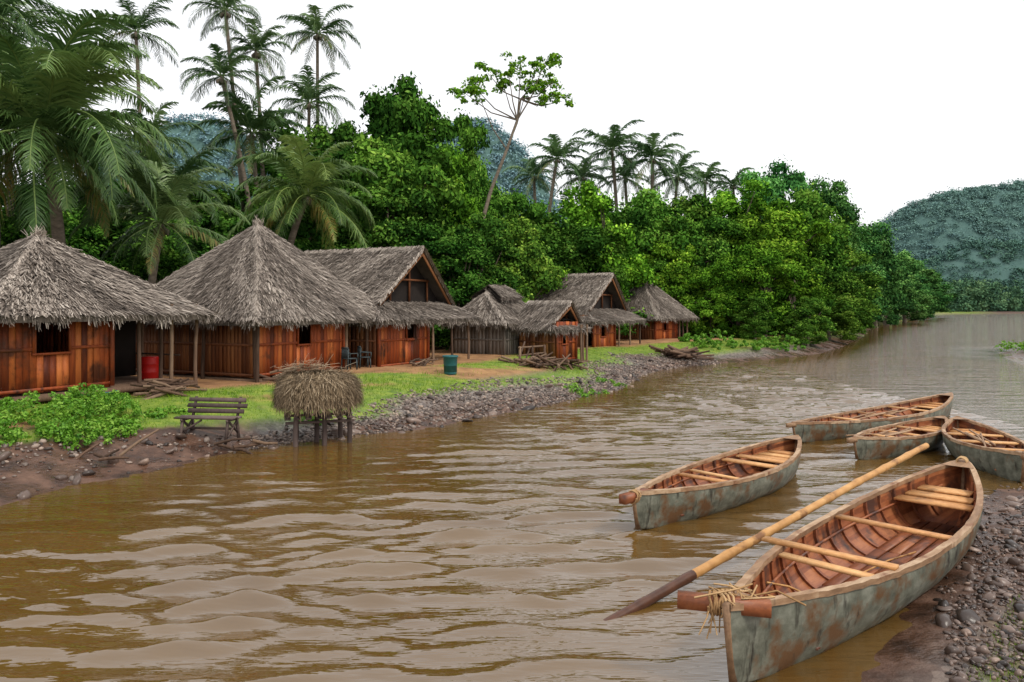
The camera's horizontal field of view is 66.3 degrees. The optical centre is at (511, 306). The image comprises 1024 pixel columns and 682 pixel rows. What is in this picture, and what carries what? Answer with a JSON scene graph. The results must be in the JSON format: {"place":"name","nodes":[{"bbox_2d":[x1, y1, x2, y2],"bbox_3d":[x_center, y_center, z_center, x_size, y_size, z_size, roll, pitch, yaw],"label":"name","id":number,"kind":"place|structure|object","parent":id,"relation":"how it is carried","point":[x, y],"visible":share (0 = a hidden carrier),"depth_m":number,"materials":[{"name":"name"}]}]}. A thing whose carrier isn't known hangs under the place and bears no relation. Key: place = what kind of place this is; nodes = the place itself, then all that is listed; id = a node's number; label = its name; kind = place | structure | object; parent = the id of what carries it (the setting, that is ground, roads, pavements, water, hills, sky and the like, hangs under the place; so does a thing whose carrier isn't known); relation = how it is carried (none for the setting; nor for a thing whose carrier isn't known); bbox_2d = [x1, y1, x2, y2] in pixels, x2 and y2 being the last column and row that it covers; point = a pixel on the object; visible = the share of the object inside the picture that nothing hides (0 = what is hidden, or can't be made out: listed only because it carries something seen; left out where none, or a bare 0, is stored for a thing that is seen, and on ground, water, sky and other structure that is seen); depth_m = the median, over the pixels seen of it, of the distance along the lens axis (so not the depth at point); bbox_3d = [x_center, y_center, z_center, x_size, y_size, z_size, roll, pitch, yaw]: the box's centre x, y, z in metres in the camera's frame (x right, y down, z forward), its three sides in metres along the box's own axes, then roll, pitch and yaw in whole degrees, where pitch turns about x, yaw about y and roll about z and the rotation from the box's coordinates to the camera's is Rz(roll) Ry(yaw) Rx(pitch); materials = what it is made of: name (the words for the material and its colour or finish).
{"place":"outdoors","nodes":[
{"label":"outdoors","id":0,"kind":"place"},
{"bbox_2d":[74,110,274,198],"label":"hill","id":1,"kind":"structure","parent":0,"point":[198,140],"depth_m":283.58,"materials":[{"name":"green plant"}]},
{"bbox_2d":[435,116,567,218],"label":"hill","id":2,"kind":"structure","parent":0,"point":[516,153],"depth_m":293.02,"materials":[{"name":"green plant"}]},
{"bbox_2d":[0,313,1023,681],"bbox_3d":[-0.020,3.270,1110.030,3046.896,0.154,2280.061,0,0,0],"label":"river water","id":3,"kind":"structure","parent":0,"point":[512,547],"depth_m":11.09,"materials":[{"name":"brown liquid"}]},
{"bbox_2d":[619,434,801,529],"bbox_3d":[3.685,3.002,13.528,1.350,0.837,6.235,0,0,42],"label":"wooden canoe","id":4,"kind":"object","parent":3,"relation":"on","point":[721,482],"visible":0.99,"depth_m":12.94,"materials":[{"name":"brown wood"}]},
{"bbox_2d":[603,443,928,620],"bbox_3d":[3.814,2.859,10.520,7.788,1.209,0.138,0,0,-39],"label":"paddle","id":5,"kind":"object","parent":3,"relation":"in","point":[667,589],"visible":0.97,"depth_m":9.79,"materials":[{"name":"brown wood"}]},
{"bbox_2d":[677,456,982,681],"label":"wooden canoe","id":6,"kind":"object","parent":3,"relation":"on","point":[842,574],"visible":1,"depth_m":8.41,"materials":[{"name":"brown wood"}]},
{"bbox_2d":[786,392,952,442],"bbox_3d":[9.910,3.002,21.152,8.300,0.837,1.470,0,0,-36],"label":"wooden canoe","id":7,"kind":"object","parent":3,"relation":"on","point":[840,425],"visible":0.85,"depth_m":20.61,"materials":[{"name":"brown wood"}]},
{"bbox_2d":[845,415,947,459],"bbox_3d":[8.886,3.051,17.951,4.459,0.738,1.270,0,0,-38],"label":"wooden canoe","id":8,"kind":"object","parent":3,"relation":"on","point":[898,439],"visible":0.87,"depth_m":17.40,"materials":[{"name":"grey wood"}]},
{"bbox_2d":[941,416,1023,481],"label":"wooden canoe","id":9,"kind":"object","parent":3,"relation":"on","point":[989,449],"visible":0.96,"depth_m":16.32,"materials":[{"name":"grey wood"}]},
{"bbox_2d":[0,311,1023,681],"bbox_3d":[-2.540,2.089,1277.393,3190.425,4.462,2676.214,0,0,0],"label":"ground","id":10,"kind":"structure","parent":0,"point":[914,653],"depth_m":17.96,"materials":[{"name":"green plant"}]},
{"bbox_2d":[0,0,64,64],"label":"coconut palm","id":11,"kind":"object","parent":10,"relation":"on","point":[26,31],"visible":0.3,"depth_m":32.38,"materials":[{"name":"green plant"}]},
{"bbox_2d":[0,0,99,235],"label":"coconut palm","id":12,"kind":"object","parent":10,"relation":"on","point":[32,11],"visible":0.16,"depth_m":38.38,"materials":[{"name":"green plant"}]},
{"bbox_2d":[1,200,123,269],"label":"jungle tree","id":13,"kind":"object","parent":10,"relation":"on","point":[85,241],"visible":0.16,"depth_m":37.35,"materials":[{"name":"green plant"}]},
{"bbox_2d":[0,179,137,260],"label":"jungle tree","id":14,"kind":"object","parent":10,"relation":"on","point":[116,230],"visible":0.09,"depth_m":44.66,"materials":[{"name":"green plant"}]},
{"bbox_2d":[0,382,146,450],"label":"weed plants","id":15,"kind":"object","parent":10,"relation":"on","point":[93,426],"visible":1,"depth_m":17.22,"materials":[{"name":"green plant"}]},
{"bbox_2d":[0,9,184,244],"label":"coconut palm","id":16,"kind":"object","parent":10,"relation":"on","point":[46,95],"visible":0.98,"depth_m":28.89,"materials":[{"name":"green plant"}]},
{"bbox_2d":[0,223,221,405],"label":"thatched hut","id":17,"kind":"object","parent":10,"relation":"on","point":[70,316],"visible":0.98,"depth_m":21.12,"materials":[{"name":"grey wood"}]},
{"bbox_2d":[89,0,179,151],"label":"coconut palm","id":18,"kind":"object","parent":10,"relation":"on","point":[136,36],"visible":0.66,"depth_m":54.91,"materials":[{"name":"green plant"}]},
{"bbox_2d":[103,204,194,276],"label":"jungle tree","id":19,"kind":"object","parent":10,"relation":"on","point":[119,260],"visible":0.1,"depth_m":39.54,"materials":[{"name":"green plant"}]},
{"bbox_2d":[104,101,204,204],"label":"coconut palm","id":20,"kind":"object","parent":10,"relation":"on","point":[160,123],"visible":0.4,"depth_m":44.93,"materials":[{"name":"green plant"}]},
{"bbox_2d":[115,241,201,281],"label":"jungle bush","id":21,"kind":"object","parent":10,"relation":"on","point":[171,261],"visible":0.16,"depth_m":35.77,"materials":[{"name":"green plant"}]},
{"bbox_2d":[68,160,250,283],"bbox_3d":[-15.112,-2.160,34.040,7.086,8.913,6.526,0,0,0],"label":"coconut palm","id":22,"kind":"object","parent":10,"relation":"on","point":[168,209],"visible":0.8,"depth_m":33.57,"materials":[{"name":"green plant"}]},
{"bbox_2d":[130,378,206,399],"bbox_3d":[-9.494,2.293,21.761,1.945,0.609,1.148,0,0,-34],"label":"firewood pile","id":23,"kind":"object","parent":10,"relation":"on","point":[164,386],"visible":0.95,"depth_m":21.57,"materials":[{"name":"brown wood"}]},
{"bbox_2d":[115,145,241,225],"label":"coconut palm","id":24,"kind":"object","parent":10,"relation":"on","point":[193,164],"visible":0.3,"depth_m":43.55,"materials":[{"name":"green plant"}]},
{"bbox_2d":[106,181,270,261],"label":"jungle tree","id":25,"kind":"object","parent":10,"relation":"on","point":[228,200],"visible":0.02,"depth_m":48.13,"materials":[{"name":"green plant"}]},
{"bbox_2d":[174,396,247,444],"bbox_3d":[-7.040,2.662,18.376,1.548,1.034,0.712,0,0,8],"label":"wooden bench","id":26,"kind":"object","parent":10,"relation":"on","point":[194,410],"visible":0.96,"depth_m":18.48,"materials":[{"name":"grey wood"}]},
{"bbox_2d":[185,198,238,249],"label":"jungle tree","id":27,"kind":"object","parent":10,"relation":"on","point":[206,222],"visible":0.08,"depth_m":43.31,"materials":[{"name":"green plant"}]},
{"bbox_2d":[182,0,262,215],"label":"coconut palm","id":28,"kind":"object","parent":10,"relation":"on","point":[224,9],"visible":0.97,"depth_m":49.95,"materials":[{"name":"green plant"}]},
{"bbox_2d":[179,43,272,221],"bbox_3d":[-17.774,-6.884,48.246,5.851,18.043,4.829,0,0,0],"label":"coconut palm","id":29,"kind":"object","parent":10,"relation":"on","point":[223,67],"visible":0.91,"depth_m":47.88,"materials":[{"name":"green plant"}]},
{"bbox_2d":[188,75,314,189],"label":"coconut palm","id":30,"kind":"object","parent":10,"relation":"on","point":[244,115],"visible":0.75,"depth_m":49.50,"materials":[{"name":"green plant"}]},
{"bbox_2d":[211,18,292,197],"bbox_3d":[-17.026,-8.325,52.041,4.999,20.731,5.136,0,0,36],"label":"coconut palm","id":31,"kind":"object","parent":10,"relation":"on","point":[257,45],"visible":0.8,"depth_m":51.77,"materials":[{"name":"green plant"}]},
{"bbox_2d":[136,214,391,382],"bbox_3d":[-9.545,-0.177,29.500,7.968,6.584,8.185,0,0,27],"label":"thatched hut","id":32,"kind":"object","parent":10,"relation":"on","point":[274,299],"visible":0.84,"depth_m":27.01,"materials":[{"name":"grey plant"}]},
{"bbox_2d":[221,189,347,251],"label":"jungle tree","id":33,"kind":"object","parent":10,"relation":"on","point":[303,244],"visible":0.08,"depth_m":41.87,"materials":[{"name":"green plant"}]},
{"bbox_2d":[227,134,377,249],"bbox_3d":[-10.168,-2.947,39.337,6.881,10.614,7.054,0,0,32],"label":"coconut palm","id":34,"kind":"object","parent":10,"relation":"on","point":[305,186],"visible":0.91,"depth_m":38.69,"materials":[{"name":"green plant"}]},
{"bbox_2d":[257,107,355,190],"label":"jungle tree","id":35,"kind":"object","parent":10,"relation":"on","point":[321,141],"visible":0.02,"depth_m":54.82,"materials":[{"name":"green plant"}]},
{"bbox_2d":[266,65,354,140],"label":"coconut palm","id":36,"kind":"object","parent":10,"relation":"on","point":[308,92],"visible":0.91,"depth_m":57.81,"materials":[{"name":"green plant"}]},
{"bbox_2d":[271,3,360,130],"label":"coconut palm","id":37,"kind":"object","parent":10,"relation":"on","point":[314,24],"visible":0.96,"depth_m":59.89,"materials":[{"name":"green plant"}]},
{"bbox_2d":[268,353,368,446],"bbox_3d":[-4.697,2.382,19.060,2.458,2.453,2.508,0,0,-17],"label":"straw covered stand","id":38,"kind":"object","parent":10,"relation":"on","point":[309,391],"visible":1,"depth_m":18.44,"materials":[{"name":"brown wood"}]},
{"bbox_2d":[0,352,720,499],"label":"riverbank gravel","id":39,"kind":"structure","parent":10,"relation":"on","point":[456,398],"depth_m":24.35,"materials":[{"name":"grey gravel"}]},
{"bbox_2d":[308,84,435,248],"bbox_3d":[-9.445,-5.569,52.159,9.242,19.094,9.395,6,-4,-24],"label":"jungle tree","id":40,"kind":"object","parent":10,"relation":"on","point":[407,113],"visible":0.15,"depth_m":51.96,"materials":[{"name":"green plant"}]},
{"bbox_2d":[143,376,626,425],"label":"weed plants","id":41,"kind":"object","parent":10,"relation":"on","point":[162,414],"visible":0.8,"depth_m":20.50,"materials":[{"name":"green plant"}]},
{"bbox_2d":[304,245,484,366],"bbox_3d":[-6.215,0.301,34.164,7.459,5.792,7.689,0,0,27],"label":"thatched hut","id":42,"kind":"object","parent":10,"relation":"on","point":[404,288],"visible":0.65,"depth_m":32.67,"materials":[{"name":"grey plant"}]},
{"bbox_2d":[345,182,444,249],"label":"jungle tree","id":43,"kind":"object","parent":10,"relation":"on","point":[389,231],"visible":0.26,"depth_m":43.62,"materials":[{"name":"green plant"}]},
{"bbox_2d":[1,337,800,441],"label":"grass","id":44,"kind":"structure","parent":10,"relation":"on","point":[367,385],"depth_m":25.38,"materials":[{"name":"green plant"}]},
{"bbox_2d":[340,123,466,246],"bbox_3d":[-6.585,-3.686,47.805,9.455,14.626,9.503,0,0,27],"label":"jungle tree","id":45,"kind":"object","parent":10,"relation":"on","point":[397,168],"visible":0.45,"depth_m":45.58,"materials":[{"name":"green plant"}]},
{"bbox_2d":[359,70,471,221],"bbox_3d":[-6.635,-6.176,55.901,10.097,20.587,9.290,0,0,32],"label":"jungle tree","id":46,"kind":"object","parent":10,"relation":"on","point":[401,86],"visible":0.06,"depth_m":53.80,"materials":[{"name":"green plant"}]},
{"bbox_2d":[398,223,490,349],"bbox_3d":[-3.350,-0.698,42.391,6.177,7.454,5.420,0,0,45],"label":"jungle bush","id":47,"kind":"object","parent":10,"relation":"on","point":[456,256],"visible":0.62,"depth_m":40.99,"materials":[{"name":"green plant"}]},
{"bbox_2d":[395,143,498,262],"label":"jungle tree","id":48,"kind":"object","parent":10,"relation":"on","point":[471,205],"visible":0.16,"depth_m":49.82,"materials":[{"name":"green plant"}]},
{"bbox_2d":[416,108,491,182],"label":"jungle tree","id":49,"kind":"object","parent":10,"relation":"on","point":[469,137],"visible":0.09,"depth_m":54.22,"materials":[{"name":"green plant"}]},
{"bbox_2d":[439,284,525,354],"bbox_3d":[-0.737,1.109,40.211,4.292,4.583,5.064,0,0,30],"label":"thatched hut","id":50,"kind":"object","parent":10,"relation":"on","point":[498,307],"visible":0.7,"depth_m":38.68,"materials":[{"name":"grey wood"}]},
{"bbox_2d":[462,152,509,220],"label":"jungle tree","id":51,"kind":"object","parent":10,"relation":"on","point":[479,183],"visible":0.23,"depth_m":53.61,"materials":[{"name":"green plant"}]},
{"bbox_2d":[441,211,531,349],"bbox_3d":[-2.149,-1.139,44.527,5.309,8.602,6.437,0,0,37],"label":"jungle bush","id":52,"kind":"object","parent":10,"relation":"on","point":[489,230],"visible":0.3,"depth_m":43.52,"materials":[{"name":"green plant"}]},
{"bbox_2d":[446,50,573,218],"bbox_3d":[-0.058,-5.977,45.034,7.492,16.979,3.595,0,0,0],"label":"slender tree","id":53,"kind":"object","parent":10,"relation":"on","point":[472,87],"visible":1,"depth_m":44.90,"materials":[{"name":"green plant"}]},
{"bbox_2d":[474,188,550,265],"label":"jungle tree","id":54,"kind":"object","parent":10,"relation":"on","point":[513,202],"visible":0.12,"depth_m":50.60,"materials":[{"name":"green plant"}]},
{"bbox_2d":[481,213,567,302],"bbox_3d":[0.356,-1.150,47.028,6.463,8.664,5.925,0,0,-16],"label":"jungle bush","id":55,"kind":"object","parent":10,"relation":"on","point":[532,264],"visible":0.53,"depth_m":45.88,"materials":[{"name":"green plant"}]},
{"bbox_2d":[502,158,561,202],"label":"coconut palm","id":56,"kind":"object","parent":10,"relation":"on","point":[533,177],"visible":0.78,"depth_m":85.86,"materials":[{"name":"green plant"}]},
{"bbox_2d":[498,348,570,370],"bbox_3d":[1.181,2.368,33.573,2.869,1.149,2.684,0,0,33],"label":"driftwood pile","id":57,"kind":"object","parent":10,"relation":"on","point":[537,361],"visible":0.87,"depth_m":33.23,"materials":[{"name":"brown wood"}]},
{"bbox_2d":[510,300,592,362],"bbox_3d":[1.940,1.511,38.425,3.299,3.772,3.147,0,0,44],"label":"thatched hut","id":58,"kind":"object","parent":10,"relation":"on","point":[555,327],"visible":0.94,"depth_m":37.76,"materials":[{"name":"grey wood"}]},
{"bbox_2d":[503,190,601,273],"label":"jungle tree","id":59,"kind":"object","parent":10,"relation":"on","point":[550,225],"visible":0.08,"depth_m":53.40,"materials":[{"name":"green plant"}]},
{"bbox_2d":[524,134,591,212],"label":"coconut palm","id":60,"kind":"object","parent":10,"relation":"on","point":[553,149],"visible":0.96,"depth_m":79.54,"materials":[{"name":"green plant"}]},
{"bbox_2d":[523,223,608,273],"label":"jungle bush","id":61,"kind":"object","parent":10,"relation":"on","point":[587,239],"visible":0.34,"depth_m":52.12,"materials":[{"name":"green plant"}]},
{"bbox_2d":[554,158,612,196],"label":"coconut palm","id":62,"kind":"object","parent":10,"relation":"on","point":[587,172],"visible":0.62,"depth_m":83.51,"materials":[{"name":"green plant"}]},
{"bbox_2d":[532,272,645,346],"bbox_3d":[3.602,0.642,48.636,7.544,5.452,7.510,0,0,33],"label":"thatched hut","id":63,"kind":"object","parent":10,"relation":"on","point":[601,306],"visible":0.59,"depth_m":47.02,"materials":[{"name":"grey plant"}]},
{"bbox_2d":[556,222,652,335],"bbox_3d":[5.652,-1.351,55.535,7.204,9.052,7.899,0,0,-44],"label":"jungle bush","id":64,"kind":"object","parent":10,"relation":"on","point":[621,277],"visible":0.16,"depth_m":53.65,"materials":[{"name":"green plant"}]},
{"bbox_2d":[554,178,661,296],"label":"jungle tree","id":65,"kind":"object","parent":10,"relation":"on","point":[591,201],"visible":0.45,"depth_m":55.83,"materials":[{"name":"green plant"}]},
{"bbox_2d":[571,119,647,210],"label":"coconut palm","id":66,"kind":"object","parent":10,"relation":"on","point":[610,141],"visible":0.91,"depth_m":79.36,"materials":[{"name":"green plant"}]},
{"bbox_2d":[594,202,654,288],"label":"jungle tree","id":67,"kind":"object","parent":10,"relation":"on","point":[618,216],"visible":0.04,"depth_m":61.39,"materials":[{"name":"green plant"}]},
{"bbox_2d":[612,132,687,193],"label":"coconut palm","id":68,"kind":"object","parent":10,"relation":"on","point":[649,151],"visible":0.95,"depth_m":77.58,"materials":[{"name":"green plant"}]},
{"bbox_2d":[614,183,698,298],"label":"jungle tree","id":69,"kind":"object","parent":10,"relation":"on","point":[654,204],"visible":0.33,"depth_m":63.30,"materials":[{"name":"green plant"}]},
{"bbox_2d":[616,281,699,339],"bbox_3d":[9.902,0.599,58.005,5.848,5.647,6.466,0,0,40],"label":"thatched hut","id":70,"kind":"object","parent":10,"relation":"on","point":[668,312],"visible":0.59,"depth_m":56.33,"materials":[{"name":"grey plant"}]},
{"bbox_2d":[617,190,726,330],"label":"jungle tree","id":71,"kind":"object","parent":10,"relation":"on","point":[692,208],"visible":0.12,"depth_m":66.83,"materials":[{"name":"green plant"}]},
{"bbox_2d":[642,241,708,336],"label":"jungle bush","id":72,"kind":"object","parent":10,"relation":"on","point":[677,287],"visible":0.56,"depth_m":61.56,"materials":[{"name":"green plant"}]},
{"bbox_2d":[646,150,710,206],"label":"coconut palm","id":73,"kind":"object","parent":10,"relation":"on","point":[683,170],"visible":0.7,"depth_m":81.67,"materials":[{"name":"green plant"}]},
{"bbox_2d":[652,211,748,325],"bbox_3d":[14.688,-2.246,64.349,8.348,11.327,8.335,0,0,-11],"label":"jungle bush","id":74,"kind":"object","parent":10,"relation":"on","point":[718,246],"visible":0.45,"depth_m":62.93,"materials":[{"name":"green plant"}]},
{"bbox_2d":[678,259,741,336],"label":"jungle bush","id":75,"kind":"object","parent":10,"relation":"on","point":[708,278],"visible":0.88,"depth_m":58.97,"materials":[{"name":"green plant"}]},
{"bbox_2d":[700,172,776,268],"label":"jungle tree","id":76,"kind":"object","parent":10,"relation":"on","point":[727,200],"visible":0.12,"depth_m":66.66,"materials":[{"name":"green plant"}]},
{"bbox_2d":[701,251,778,335],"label":"jungle bush","id":77,"kind":"object","parent":10,"relation":"on","point":[743,273],"visible":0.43,"depth_m":58.72,"materials":[{"name":"green plant"}]},
{"bbox_2d":[678,329,805,350],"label":"weed plants","id":78,"kind":"object","parent":10,"relation":"on","point":[702,342],"visible":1,"depth_m":52.54,"materials":[{"name":"green plant"}]},
{"bbox_2d":[701,212,807,328],"bbox_3d":[20.177,-2.370,64.808,7.044,11.573,8.657,0,0,-40],"label":"jungle bush","id":79,"kind":"object","parent":10,"relation":"on","point":[767,237],"visible":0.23,"depth_m":63.88,"materials":[{"name":"green plant"}]},
{"bbox_2d":[731,296,781,339],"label":"jungle bush","id":80,"kind":"object","parent":10,"relation":"on","point":[750,316],"visible":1,"depth_m":56.42,"materials":[{"name":"green plant"}]},
{"bbox_2d":[724,241,812,338],"bbox_3d":[19.353,-0.965,59.940,7.069,8.202,6.072,0,0,8],"label":"jungle bush","id":81,"kind":"object","parent":10,"relation":"on","point":[769,261],"visible":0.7,"depth_m":59.03,"materials":[{"name":"green plant"}]},
{"bbox_2d":[737,154,825,224],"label":"jungle tree","id":82,"kind":"object","parent":10,"relation":"on","point":[793,180],"visible":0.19,"depth_m":91.00,"materials":[{"name":"green plant"}]},
{"bbox_2d":[750,194,838,303],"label":"jungle tree","id":83,"kind":"object","parent":10,"relation":"on","point":[789,220],"visible":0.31,"depth_m":67.43,"materials":[{"name":"green plant"}]},
{"bbox_2d":[760,245,834,336],"bbox_3d":[22.131,-0.794,62.708,7.164,8.159,8.469,0,0,13],"label":"jungle bush","id":84,"kind":"object","parent":10,"relation":"on","point":[798,289],"visible":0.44,"depth_m":61.72,"materials":[{"name":"green plant"}]},
{"bbox_2d":[782,296,840,346],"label":"jungle bush","id":85,"kind":"object","parent":10,"relation":"on","point":[800,318],"visible":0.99,"depth_m":57.97,"materials":[{"name":"green plant"}]},
{"bbox_2d":[787,183,856,273],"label":"jungle tree","id":86,"kind":"object","parent":10,"relation":"on","point":[808,202],"visible":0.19,"depth_m":77.87,"materials":[{"name":"green plant"}]},
{"bbox_2d":[798,298,863,340],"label":"jungle bush","id":87,"kind":"object","parent":10,"relation":"on","point":[844,323],"visible":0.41,"depth_m":67.18,"materials":[{"name":"green plant"}]},
{"bbox_2d":[803,243,864,314],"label":"jungle tree","id":88,"kind":"object","parent":10,"relation":"on","point":[833,281],"visible":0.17,"depth_m":69.92,"materials":[{"name":"green plant"}]},
{"bbox_2d":[808,173,866,272],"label":"jungle tree","id":89,"kind":"object","parent":10,"relation":"on","point":[842,204],"visible":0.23,"depth_m":90.37,"materials":[{"name":"green plant"}]},
{"bbox_2d":[825,235,881,330],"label":"jungle tree","id":90,"kind":"object","parent":10,"relation":"on","point":[871,290],"visible":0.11,"depth_m":84.50,"materials":[{"name":"green plant"}]},
{"bbox_2d":[840,270,890,329],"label":"jungle bush","id":91,"kind":"object","parent":10,"relation":"on","point":[868,319],"visible":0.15,"depth_m":83.49,"materials":[{"name":"green plant"}]},
{"bbox_2d":[850,218,896,306],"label":"jungle tree","id":92,"kind":"object","parent":10,"relation":"on","point":[869,243],"visible":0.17,"depth_m":107.99,"materials":[{"name":"green plant"}]},
{"bbox_2d":[860,222,911,327],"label":"jungle tree","id":93,"kind":"object","parent":10,"relation":"on","point":[892,293],"visible":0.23,"depth_m":116.53,"materials":[{"name":"green plant"}]},
{"bbox_2d":[883,252,933,324],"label":"jungle tree","id":94,"kind":"object","parent":10,"relation":"on","point":[914,306],"visible":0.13,"depth_m":136.18,"materials":[{"name":"green plant"}]},
{"bbox_2d":[920,277,1023,311],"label":"distant tree mass","id":95,"kind":"object","parent":10,"relation":"on","point":[981,295],"visible":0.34,"depth_m":404.43,"materials":[{"name":"green plant"}]},
{"bbox_2d":[933,482,1023,681],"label":"shore pebbles","id":96,"kind":"object","parent":10,"relation":"on","point":[981,660],"visible":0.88,"depth_m":8.27,"materials":[{"name":"gravel"}]},
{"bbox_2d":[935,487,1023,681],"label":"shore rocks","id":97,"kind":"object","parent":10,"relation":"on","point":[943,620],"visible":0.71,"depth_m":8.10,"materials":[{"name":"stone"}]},
{"bbox_2d":[0,0,1023,225],"label":"sky","id":98,"kind":"structure","parent":0,"point":[901,102],"materials":[{"name":"white"}]},
{"bbox_2d":[877,178,1023,265],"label":"hill","id":99,"kind":"structure","parent":0,"point":[930,226],"depth_m":555.65,"materials":[{"name":"green plant"}]},
{"bbox_2d":[921,238,1023,310],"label":"hill","id":100,"kind":"structure","parent":0,"point":[1002,262],"depth_m":452.14,"materials":[{"name":"green plant"}]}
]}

